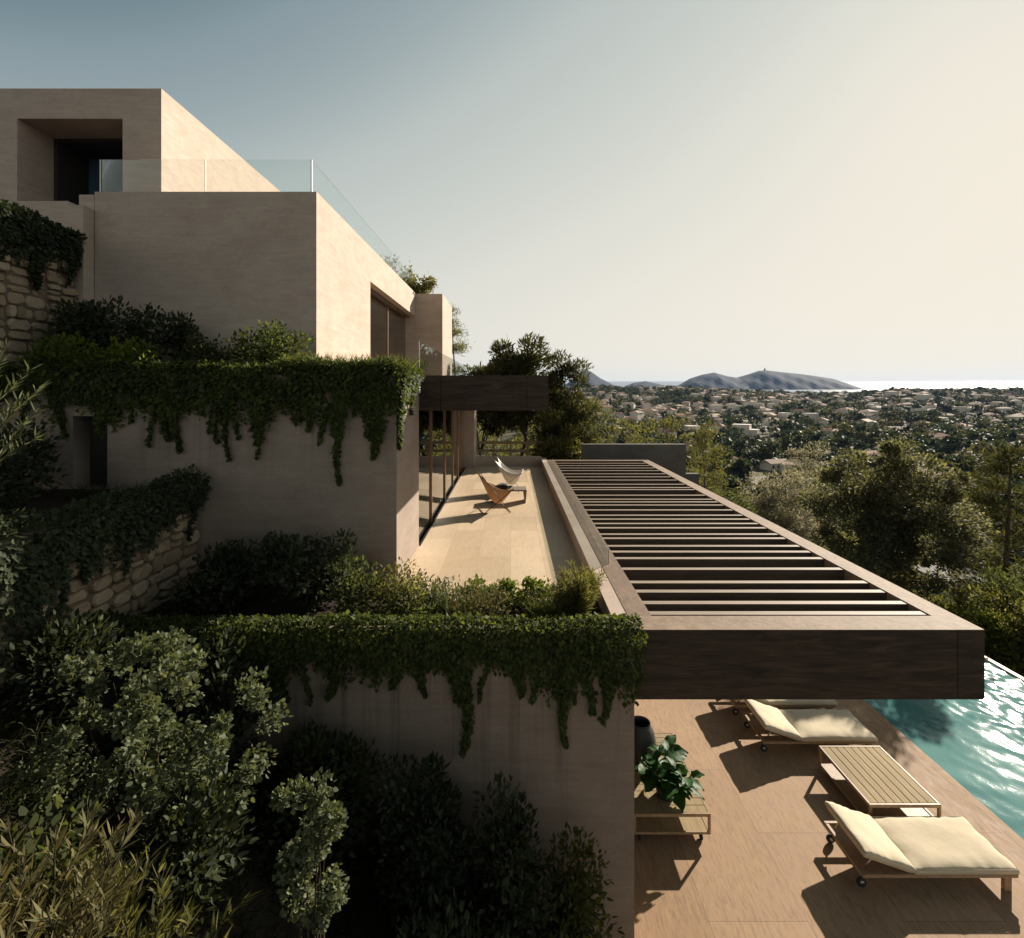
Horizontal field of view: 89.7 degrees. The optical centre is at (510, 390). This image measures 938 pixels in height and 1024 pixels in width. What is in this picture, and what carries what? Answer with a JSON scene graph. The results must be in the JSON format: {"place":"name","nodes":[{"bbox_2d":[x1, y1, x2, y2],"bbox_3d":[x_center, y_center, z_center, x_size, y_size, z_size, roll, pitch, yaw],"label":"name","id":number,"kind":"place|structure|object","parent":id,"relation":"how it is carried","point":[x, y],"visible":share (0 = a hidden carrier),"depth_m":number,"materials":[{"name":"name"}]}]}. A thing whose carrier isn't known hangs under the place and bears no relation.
{"place":"outdoors","nodes":[
{"label":"outdoors","id":0,"kind":"place"},
{"bbox_2d":[0,489,167,537],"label":"bank","id":1,"kind":"structure","parent":0,"point":[51,500],"depth_m":7.33,"materials":[{"name":"plant"}]},
{"bbox_2d":[0,338,51,464],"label":"oleander","id":2,"kind":"object","parent":1,"relation":"on","point":[10,448],"visible":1,"depth_m":4.36,"materials":[{"name":"green"}]},
{"bbox_2d":[0,441,54,512],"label":"bush","id":3,"kind":"object","parent":1,"relation":"on","point":[10,465],"visible":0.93,"depth_m":6.65,"materials":[{"name":"green plant"}]},
{"bbox_2d":[0,417,70,498],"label":"bush","id":4,"kind":"object","parent":1,"relation":"on","point":[36,456],"visible":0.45,"depth_m":7.59,"materials":[{"name":"green plant"}]},
{"bbox_2d":[0,489,199,693],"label":"stone wall","id":5,"kind":"structure","parent":1,"relation":"on","point":[146,584],"depth_m":6.80,"materials":[{"name":"stone"}]},
{"bbox_2d":[0,463,212,674],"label":"ivy","id":6,"kind":"object","parent":5,"relation":"attached to","point":[88,539],"visible":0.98,"depth_m":5.87,"materials":[{"name":"green plant"}]},
{"bbox_2d":[57,477,168,500],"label":"grass tuft","id":7,"kind":"object","parent":1,"relation":"on","point":[84,494],"visible":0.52,"depth_m":7.49,"materials":[{"name":"plant"}]},
{"bbox_2d":[0,654,534,937],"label":"hillside","id":8,"kind":"structure","parent":0,"point":[382,930],"depth_m":4.91,"materials":[{"name":"plant"}]},
{"bbox_2d":[0,604,129,730],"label":"bush","id":9,"kind":"object","parent":8,"relation":"on","point":[57,649],"visible":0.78,"depth_m":5.12,"materials":[{"name":"green plant"}]},
{"bbox_2d":[0,787,134,937],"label":"bush","id":10,"kind":"object","parent":8,"relation":"on","point":[54,816],"visible":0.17,"depth_m":3.15,"materials":[{"name":"green plant"}]},
{"bbox_2d":[0,789,146,937],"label":"oleander","id":11,"kind":"object","parent":8,"relation":"on","point":[84,916],"visible":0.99,"depth_m":2.81,"materials":[{"name":"green"}]},
{"bbox_2d":[17,837,262,937],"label":"oleander","id":12,"kind":"object","parent":8,"relation":"on","point":[125,927],"visible":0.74,"depth_m":3.06,"materials":[{"name":"green"}]},
{"bbox_2d":[0,626,292,862],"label":"shrub","id":13,"kind":"object","parent":8,"relation":"on","point":[165,650],"visible":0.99,"depth_m":4.15,"materials":[{"name":"green plant"}]},
{"bbox_2d":[90,758,259,937],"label":"bush","id":14,"kind":"object","parent":8,"relation":"on","point":[197,861],"visible":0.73,"depth_m":3.87,"materials":[{"name":"green plant"}]},
{"bbox_2d":[123,623,283,785],"bbox_3d":[-3.295,3.307,5.454,1.574,1.552,1.377,0,0,0],"label":"bush","id":15,"kind":"object","parent":8,"relation":"on","point":[219,696],"visible":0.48,"depth_m":5.37,"materials":[{"name":"green plant"}]},
{"bbox_2d":[0,654,552,937],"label":"grass","id":16,"kind":"structure","parent":8,"relation":"on","point":[103,752],"depth_m":4.87,"materials":[{"name":"plant"}]},
{"bbox_2d":[269,767,350,937],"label":"shrub","id":17,"kind":"object","parent":8,"relation":"on","point":[296,857],"visible":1,"depth_m":3.42,"materials":[{"name":"green plant"}]},
{"bbox_2d":[236,715,384,875],"bbox_3d":[-2.128,4.314,5.417,1.594,1.440,1.253,0,0,0],"label":"bush","id":18,"kind":"object","parent":8,"relation":"on","point":[344,758],"visible":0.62,"depth_m":5.42,"materials":[{"name":"green plant"}]},
{"bbox_2d":[348,750,474,927],"bbox_3d":[-1.072,4.667,5.356,1.355,1.788,1.336,0,0,0],"label":"bush","id":19,"kind":"object","parent":8,"relation":"on","point":[419,840],"visible":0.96,"depth_m":5.18,"materials":[{"name":"green plant"}]},
{"bbox_2d":[389,888,518,937],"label":"bush","id":20,"kind":"object","parent":8,"relation":"on","point":[431,922],"visible":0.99,"depth_m":4.57,"materials":[{"name":"green plant"}]},
{"bbox_2d":[442,771,556,937],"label":"bush","id":21,"kind":"object","parent":8,"relation":"on","point":[507,885],"visible":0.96,"depth_m":5.18,"materials":[{"name":"green plant"}]},
{"bbox_2d":[523,822,624,937],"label":"bush","id":22,"kind":"object","parent":8,"relation":"on","point":[575,910],"visible":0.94,"depth_m":5.39,"materials":[{"name":"green plant"}]},
{"bbox_2d":[0,0,1023,389],"label":"sky","id":23,"kind":"structure","parent":0,"point":[651,190],"materials":[{"name":"white"}]},
{"bbox_2d":[565,370,861,389],"bbox_3d":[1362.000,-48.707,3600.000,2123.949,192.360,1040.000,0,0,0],"label":"hills","id":24,"kind":"structure","parent":0,"point":[768,380],"depth_m":3366.46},
{"bbox_2d":[419,390,1023,598],"bbox_3d":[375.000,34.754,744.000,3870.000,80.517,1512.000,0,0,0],"label":"ground","id":25,"kind":"structure","parent":0,"point":[757,470],"depth_m":325.20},
{"bbox_2d":[0,88,633,937],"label":"villa","id":26,"kind":"object","parent":25,"relation":"on","point":[160,198],"visible":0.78,"depth_m":10.23,"materials":[{"name":"paint"}]},
{"bbox_2d":[0,222,77,368],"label":"stone wall","id":27,"kind":"structure","parent":26,"relation":"on","point":[25,307],"depth_m":8.93,"materials":[{"name":"stone"}]},
{"bbox_2d":[0,198,87,290],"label":"ivy","id":28,"kind":"object","parent":27,"relation":"attached to","point":[46,237],"visible":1,"depth_m":9.02,"materials":[{"name":"green plant"}]},
{"bbox_2d":[14,330,99,373],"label":"bush","id":29,"kind":"object","parent":26,"relation":"on","point":[65,350],"visible":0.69,"depth_m":8.30,"materials":[{"name":"green plant"}]},
{"bbox_2d":[39,295,134,363],"bbox_3d":[-7.678,-0.984,9.333,1.482,1.479,1.644,0,0,-35],"label":"bush","id":30,"kind":"object","parent":26,"relation":"on","point":[86,320],"visible":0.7,"depth_m":9.09,"materials":[{"name":"green plant"}]},
{"bbox_2d":[90,416,106,484],"bbox_3d":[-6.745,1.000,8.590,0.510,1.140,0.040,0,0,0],"label":"side door","id":31,"kind":"structure","parent":26,"relation":"in","point":[98,446],"depth_m":8.57,"materials":[{"name":"grey"}]},
{"bbox_2d":[89,159,122,194],"bbox_3d":[-10.630,-5.200,14.460,2.420,2.600,0.020,0,0,0],"label":"glass door","id":32,"kind":"structure","parent":26,"relation":"in","point":[111,169],"depth_m":14.45,"materials":[{"name":"glass"}]},
{"bbox_2d":[86,336,167,374],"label":"bush","id":33,"kind":"object","parent":26,"relation":"on","point":[128,352],"visible":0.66,"depth_m":8.28,"materials":[{"name":"green plant"}]},
{"bbox_2d":[106,302,206,365],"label":"bush","id":34,"kind":"object","parent":26,"relation":"on","point":[174,334],"visible":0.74,"depth_m":9.21,"materials":[{"name":"green plant"}]},
{"bbox_2d":[0,354,404,486],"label":"ivy","id":35,"kind":"object","parent":26,"relation":"attached to","point":[366,389],"visible":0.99,"depth_m":8.13,"materials":[{"name":"green plant"}]},
{"bbox_2d":[169,328,243,364],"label":"shrub","id":36,"kind":"object","parent":26,"relation":"on","point":[213,353],"visible":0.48,"depth_m":9.10,"materials":[{"name":"green plant"}]},
{"bbox_2d":[154,359,265,372],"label":"rosemary tuft","id":37,"kind":"object","parent":26,"relation":"on","point":[209,365],"visible":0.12,"depth_m":8.37,"materials":[{"name":"green plant"}]},
{"bbox_2d":[162,537,275,617],"bbox_3d":[-4.060,2.608,7.197,1.338,1.058,1.460,0,0,0],"label":"bush","id":38,"kind":"object","parent":26,"relation":"on","point":[220,582],"visible":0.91,"depth_m":7.07,"materials":[{"name":"green plant"}]},
{"bbox_2d":[222,318,315,366],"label":"bush","id":39,"kind":"object","parent":26,"relation":"on","point":[274,345],"visible":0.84,"depth_m":9.06,"materials":[{"name":"green plant"}]},
{"bbox_2d":[246,528,366,611],"bbox_3d":[-2.879,2.507,7.235,1.607,1.216,1.470,0,0,37],"label":"bush","id":40,"kind":"object","parent":26,"relation":"on","point":[283,548],"visible":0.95,"depth_m":7.11,"materials":[{"name":"green plant"}]},
{"bbox_2d":[267,351,420,372],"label":"rosemary tuft","id":41,"kind":"object","parent":26,"relation":"on","point":[339,358],"visible":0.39,"depth_m":8.30,"materials":[{"name":"green plant"}]},
{"bbox_2d":[304,555,392,624],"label":"bush","id":42,"kind":"object","parent":26,"relation":"on","point":[351,601],"visible":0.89,"depth_m":6.80,"materials":[{"name":"green plant"}]},
{"bbox_2d":[72,608,648,758],"bbox_3d":[-1.743,3.391,6.041,6.607,1.714,0.615,0,0,0],"label":"ivy","id":43,"kind":"object","parent":26,"relation":"attached to","point":[326,648],"visible":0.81,"depth_m":5.89,"materials":[{"name":"green plant"}]},
{"bbox_2d":[370,294,404,360],"bbox_3d":[-4.290,-1.655,17.550,0.020,2.710,6.700,0,0,0],"label":"window","id":44,"kind":"structure","parent":26,"relation":"in","point":[378,310],"depth_m":17.54,"materials":[{"name":"brown glass"}]},
{"bbox_2d":[340,557,435,625],"bbox_3d":[-1.555,2.661,6.986,1.267,0.908,0.969,0,0,20],"label":"bush","id":45,"kind":"object","parent":26,"relation":"on","point":[401,583],"visible":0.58,"depth_m":6.89,"materials":[{"name":"green plant"}]},
{"bbox_2d":[380,362,425,450],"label":"ivy","id":46,"kind":"object","parent":26,"relation":"attached to","point":[410,384],"visible":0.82,"depth_m":8.35,"materials":[{"name":"green plant"}]},
{"bbox_2d":[361,574,445,625],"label":"bush","id":47,"kind":"object","parent":26,"relation":"on","point":[417,608],"visible":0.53,"depth_m":6.58,"materials":[{"name":"green plant"}]},
{"bbox_2d":[398,261,437,293],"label":"shrub","id":48,"kind":"object","parent":26,"relation":"on","point":[426,285],"visible":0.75,"depth_m":21.37,"materials":[{"name":"green plant"}]},
{"bbox_2d":[406,574,472,613],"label":"shrub","id":49,"kind":"object","parent":26,"relation":"on","point":[431,595],"visible":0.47,"depth_m":7.16,"materials":[{"name":"green plant"}]},
{"bbox_2d":[417,582,509,618],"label":"grass tuft","id":50,"kind":"object","parent":26,"relation":"on","point":[460,602],"visible":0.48,"depth_m":6.84,"materials":[{"name":"plant"}]},
{"bbox_2d":[447,578,524,625],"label":"bush","id":51,"kind":"object","parent":26,"relation":"on","point":[486,601],"visible":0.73,"depth_m":6.74,"materials":[{"name":"plant"}]},
{"bbox_2d":[476,471,513,513],"bbox_3d":[-0.421,2.596,13.300,0.853,1.002,0.820,0,0,-14],"label":"butterfly chair","id":52,"kind":"object","parent":26,"relation":"on","point":[499,493],"visible":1,"depth_m":13.09,"materials":[{"name":"beige leather"}]},
{"bbox_2d":[494,457,522,492],"bbox_3d":[-0.051,2.596,15.900,0.853,1.002,0.820,0,0,5],"label":"butterfly chair","id":53,"kind":"object","parent":26,"relation":"on","point":[511,476],"visible":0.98,"depth_m":15.69,"materials":[{"name":"fabric"}]},
{"bbox_2d":[458,573,561,611],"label":"bush","id":54,"kind":"object","parent":26,"relation":"on","point":[509,584],"visible":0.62,"depth_m":7.23,"materials":[{"name":"green plant"}]},
{"bbox_2d":[502,581,599,624],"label":"grass tuft","id":55,"kind":"object","parent":26,"relation":"on","point":[542,608],"visible":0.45,"depth_m":6.87,"materials":[{"name":"plant"}]},
{"bbox_2d":[548,561,601,616],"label":"feathery shrub","id":56,"kind":"object","parent":26,"relation":"on","point":[575,598],"visible":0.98,"depth_m":6.63,"materials":[{"name":"green plant"}]},
{"bbox_2d":[564,559,609,612],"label":"feathery shrub","id":57,"kind":"object","parent":26,"relation":"on","point":[596,579],"visible":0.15,"depth_m":7.00,"materials":[{"name":"green plant"}]},
{"bbox_2d":[449,303,480,444],"bbox_3d":[-3.019,3.332,29.979,3.563,16.833,3.434,0,0,0],"label":"tree","id":58,"kind":"object","parent":25,"relation":"on","point":[458,344],"visible":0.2,"depth_m":29.75,"materials":[{"name":"green plant"}]},
{"bbox_2d":[461,362,510,455],"bbox_3d":[-1.780,4.404,27.160,3.820,11.880,4.533,0,0,40],"label":"evergreen tree","id":59,"kind":"object","parent":25,"relation":"on","point":[485,428],"visible":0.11,"depth_m":26.66,"materials":[{"name":"green plant"}]},
{"bbox_2d":[477,423,541,455],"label":"leafy tree","id":60,"kind":"object","parent":25,"relation":"on","point":[506,446],"visible":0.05,"depth_m":35.56,"materials":[{"name":"green plant"}]},
{"bbox_2d":[477,440,544,455],"bbox_3d":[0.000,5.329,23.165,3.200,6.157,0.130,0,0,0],"label":"wooden fence","id":61,"kind":"object","parent":25,"relation":"on","point":[510,450],"visible":0.27,"depth_m":23.17,"materials":[{"name":"brown wood"}]},
{"bbox_2d":[477,331,558,455],"bbox_3d":[0.363,3.341,25.414,4.728,12.576,4.729,0,0,0],"label":"evergreen tree","id":62,"kind":"object","parent":25,"relation":"on","point":[508,361],"visible":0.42,"depth_m":24.91,"materials":[{"name":"green plant"}]},
{"bbox_2d":[522,401,594,459],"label":"evergreen tree","id":63,"kind":"object","parent":25,"relation":"on","point":[550,445],"visible":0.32,"depth_m":22.75,"materials":[{"name":"green plant"}]},
{"bbox_2d":[531,349,602,459],"bbox_3d":[2.672,3.553,24.645,3.486,11.218,3.657,0,0,0],"label":"evergreen tree","id":64,"kind":"object","parent":25,"relation":"on","point":[574,411],"visible":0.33,"depth_m":24.05,"materials":[{"name":"green plant"}]},
{"bbox_2d":[585,396,619,443],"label":"leafy tree","id":65,"kind":"object","parent":25,"relation":"on","point":[604,436],"visible":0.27,"depth_m":59.83,"materials":[{"name":"green plant"}]},
{"bbox_2d":[611,417,657,443],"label":"leafy tree","id":66,"kind":"object","parent":25,"relation":"on","point":[639,440],"visible":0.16,"depth_m":41.85,"materials":[{"name":"green plant"}]},
{"bbox_2d":[581,444,698,484],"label":"garden wall","id":67,"kind":"structure","parent":25,"relation":"on","point":[671,457],"depth_m":21.60,"materials":[{"name":"concrete"}]},
{"bbox_2d":[629,411,709,482],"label":"leafy tree","id":68,"kind":"object","parent":25,"relation":"on","point":[669,424],"visible":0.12,"depth_m":45.85,"materials":[{"name":"green plant"}]},
{"bbox_2d":[686,417,742,496],"bbox_3d":[9.806,5.905,27.418,4.550,9.040,4.950,0,0,-14],"label":"pine tree","id":69,"kind":"object","parent":25,"relation":"on","point":[705,433],"visible":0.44,"depth_m":26.94,"materials":[{"name":"green plant"}]},
{"bbox_2d":[702,448,732,472],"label":"valley tree","id":70,"kind":"object","parent":25,"relation":"on","point":[728,456],"visible":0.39,"depth_m":160.52,"materials":[{"name":"green plant"}]},
{"bbox_2d":[712,470,746,501],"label":"valley tree","id":71,"kind":"object","parent":25,"relation":"on","point":[733,483],"visible":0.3,"depth_m":118.75,"materials":[{"name":"green plant"}]},
{"bbox_2d":[706,485,762,515],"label":"leafy tree","id":72,"kind":"object","parent":25,"relation":"on","point":[747,507],"visible":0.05,"depth_m":29.36,"materials":[{"name":"green plant"}]},
{"bbox_2d":[721,456,753,487],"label":"valley tree","id":73,"kind":"object","parent":25,"relation":"on","point":[740,467],"visible":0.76,"depth_m":143.44,"materials":[{"name":"green plant"}]},
{"bbox_2d":[732,424,759,436],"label":"house","id":74,"kind":"structure","parent":25,"relation":"on","point":[748,430],"depth_m":310.17,"materials":[{"name":"grey"}]},
{"bbox_2d":[510,384,1023,466],"bbox_3d":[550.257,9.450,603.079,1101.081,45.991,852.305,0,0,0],"label":"woodland","id":75,"kind":"object","parent":25,"relation":"on","point":[801,430],"visible":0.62,"depth_m":352.03,"materials":[{"name":"green plant"}]},
{"bbox_2d":[760,458,793,470],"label":"house","id":76,"kind":"structure","parent":25,"relation":"on","point":[770,464],"depth_m":187.21,"materials":[{"name":"paint"}]},
{"bbox_2d":[733,467,829,548],"bbox_3d":[17.110,9.767,33.154,6.899,9.939,6.389,0,0,0],"label":"pale tree","id":77,"kind":"object","parent":25,"relation":"on","point":[797,526],"visible":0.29,"depth_m":32.20,"materials":[{"name":"green plant"}]},
{"bbox_2d":[567,386,1023,425],"bbox_3d":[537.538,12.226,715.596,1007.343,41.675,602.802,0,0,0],"label":"distant houses","id":78,"kind":"structure","parent":25,"relation":"on","point":[639,414],"depth_m":603.95,"materials":[{"name":"tile"}]},
{"bbox_2d":[769,440,852,545],"bbox_3d":[22.221,10.877,37.988,5.039,14.602,5.969,0,0,42],"label":"pale tree","id":79,"kind":"object","parent":25,"relation":"on","point":[808,469],"visible":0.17,"depth_m":37.62,"materials":[{"name":"green plant"}]},
{"bbox_2d":[794,434,999,597],"bbox_3d":[13.193,4.814,18.154,5.693,6.477,5.266,0,0,32],"label":"dark tree","id":80,"kind":"object","parent":25,"relation":"on","point":[892,517],"visible":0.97,"depth_m":17.10,"materials":[{"name":"green plant"}]},
{"bbox_2d":[862,561,939,601],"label":"bush","id":81,"kind":"object","parent":25,"relation":"on","point":[915,592],"visible":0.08,"depth_m":18.84,"materials":[{"name":"green plant"}]},
{"bbox_2d":[935,452,969,479],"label":"valley tree","id":82,"kind":"object","parent":25,"relation":"on","point":[962,456],"visible":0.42,"depth_m":161.91,"materials":[{"name":"green plant"}]},
{"bbox_2d":[911,564,998,604],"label":"shed","id":83,"kind":"structure","parent":25,"relation":"on","point":[921,569],"depth_m":21.20,"materials":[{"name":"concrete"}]},
{"bbox_2d":[933,576,994,609],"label":"bush","id":84,"kind":"object","parent":25,"relation":"on","point":[968,592],"visible":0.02,"depth_m":18.40,"materials":[{"name":"green plant"}]},
{"bbox_2d":[929,580,1021,624],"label":"bush","id":85,"kind":"object","parent":25,"relation":"on","point":[969,589],"visible":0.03,"depth_m":16.41,"materials":[{"name":"green plant"}]},
{"bbox_2d":[945,440,1023,591],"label":"pine tree","id":86,"kind":"object","parent":25,"relation":"on","point":[1002,458],"visible":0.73,"depth_m":23.11,"materials":[{"name":"green plant"}]},
{"bbox_2d":[948,562,1023,621],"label":"bush","id":87,"kind":"object","parent":25,"relation":"on","point":[1013,585],"visible":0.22,"depth_m":15.55,"materials":[{"name":"green plant"}]},
{"bbox_2d":[949,603,1023,675],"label":"bush","id":88,"kind":"object","parent":25,"relation":"on","point":[985,616],"visible":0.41,"depth_m":13.88,"materials":[{"name":"green plant"}]},
{"bbox_2d":[949,595,1023,676],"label":"bush","id":89,"kind":"object","parent":25,"relation":"on","point":[990,641],"visible":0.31,"depth_m":13.92,"materials":[{"name":"green plant"}]},
{"bbox_2d":[950,474,1022,591],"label":"pine tree","id":90,"kind":"object","parent":25,"relation":"on","point":[1000,550],"visible":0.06,"depth_m":33.49,"materials":[{"name":"green plant"}]},
{"bbox_2d":[968,474,1023,509],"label":"valley tree","id":91,"kind":"object","parent":25,"relation":"on","point":[1020,482],"visible":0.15,"depth_m":96.46,"materials":[{"name":"green plant"}]},
{"bbox_2d":[977,513,1018,545],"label":"valley tree","id":92,"kind":"object","parent":25,"relation":"on","point":[996,525],"visible":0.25,"depth_m":87.68,"materials":[{"name":"green plant"}]},
{"bbox_2d":[979,590,1023,675],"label":"bush","id":93,"kind":"object","parent":25,"relation":"on","point":[1015,607],"visible":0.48,"depth_m":14.22,"materials":[{"name":"green plant"}]},
{"bbox_2d":[980,543,1023,567],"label":"valley tree","id":94,"kind":"object","parent":25,"relation":"on","point":[1011,560],"visible":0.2,"depth_m":71.07,"materials":[{"name":"green plant"}]},
{"bbox_2d":[985,656,1023,680],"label":"pool edge","id":95,"kind":"object","parent":25,"relation":"on","point":[1014,674],"depth_m":12.39,"materials":[{"name":"stone"}]},
{"bbox_2d":[558,381,1023,392],"bbox_3d":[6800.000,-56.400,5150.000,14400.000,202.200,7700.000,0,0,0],"label":"sea","id":96,"kind":"structure","parent":0,"point":[874,385],"depth_m":5369.52,"materials":[{"name":"white liquid"}]},
{"bbox_2d":[634,699,1023,937],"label":"pool deck","id":97,"kind":"structure","parent":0,"point":[765,859],"depth_m":7.36,"materials":[{"name":"stone"}]},
{"bbox_2d":[634,732,710,839],"bbox_3d":[2.390,6.482,8.530,1.140,0.435,1.820,0,0,0],"label":"trolley table","id":98,"kind":"object","parent":97,"relation":"on","point":[654,814],"visible":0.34,"depth_m":7.76,"materials":[{"name":"brown wood"}]},
{"bbox_2d":[634,716,655,769],"bbox_3d":[2.170,5.907,8.620,0.500,0.725,0.500,0,0,0],"label":"vase","id":99,"kind":"object","parent":98,"relation":"on","point":[643,730],"visible":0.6,"depth_m":8.44,"materials":[{"name":"ceramic"}]},
{"bbox_2d":[634,735,704,811],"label":"leafy plant","id":100,"kind":"object","parent":98,"relation":"on","point":[665,776],"visible":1,"depth_m":7.89,"materials":[{"name":"green plant"}]},
{"bbox_2d":[547,460,984,698],"bbox_3d":[3.485,4.744,13.350,4.070,3.913,14.700,0,0,0],"label":"pergola","id":101,"kind":"object","parent":97,"relation":"on","point":[722,597],"visible":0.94,"depth_m":6.75,"materials":[{"name":"brown wood"}]},
{"bbox_2d":[730,699,836,714],"bbox_3d":[5.640,6.423,10.985,2.104,0.554,0.874,0,0,0],"label":"sun lounger","id":102,"kind":"object","parent":97,"relation":"on","point":[806,703],"visible":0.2,"depth_m":10.55,"materials":[{"name":"fabric"}]},
{"bbox_2d":[743,699,877,751],"bbox_3d":[5.690,6.423,9.895,2.104,0.554,0.874,0,0,0],"label":"sun lounger","id":103,"kind":"object","parent":97,"relation":"on","point":[822,726],"visible":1,"depth_m":9.71,"materials":[{"name":"fabric"}]},
{"bbox_2d":[818,746,940,815],"bbox_3d":[6.005,6.500,8.485,1.090,0.400,1.310,0,0,0],"label":"slatted table","id":104,"kind":"object","parent":97,"relation":"on","point":[875,780],"visible":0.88,"depth_m":8.34,"materials":[{"name":"brown wood"}]},
{"bbox_2d":[823,801,1019,890],"bbox_3d":[5.730,6.423,7.295,2.104,0.554,0.874,0,0,0],"label":"sun lounger","id":105,"kind":"object","parent":97,"relation":"on","point":[937,846],"visible":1,"depth_m":7.13,"materials":[{"name":"fabric"}]},
{"bbox_2d":[864,660,1023,839],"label":"pool water","id":106,"kind":"structure","parent":0,"point":[974,748],"depth_m":10.04,"materials":[{"name":"liquid"}]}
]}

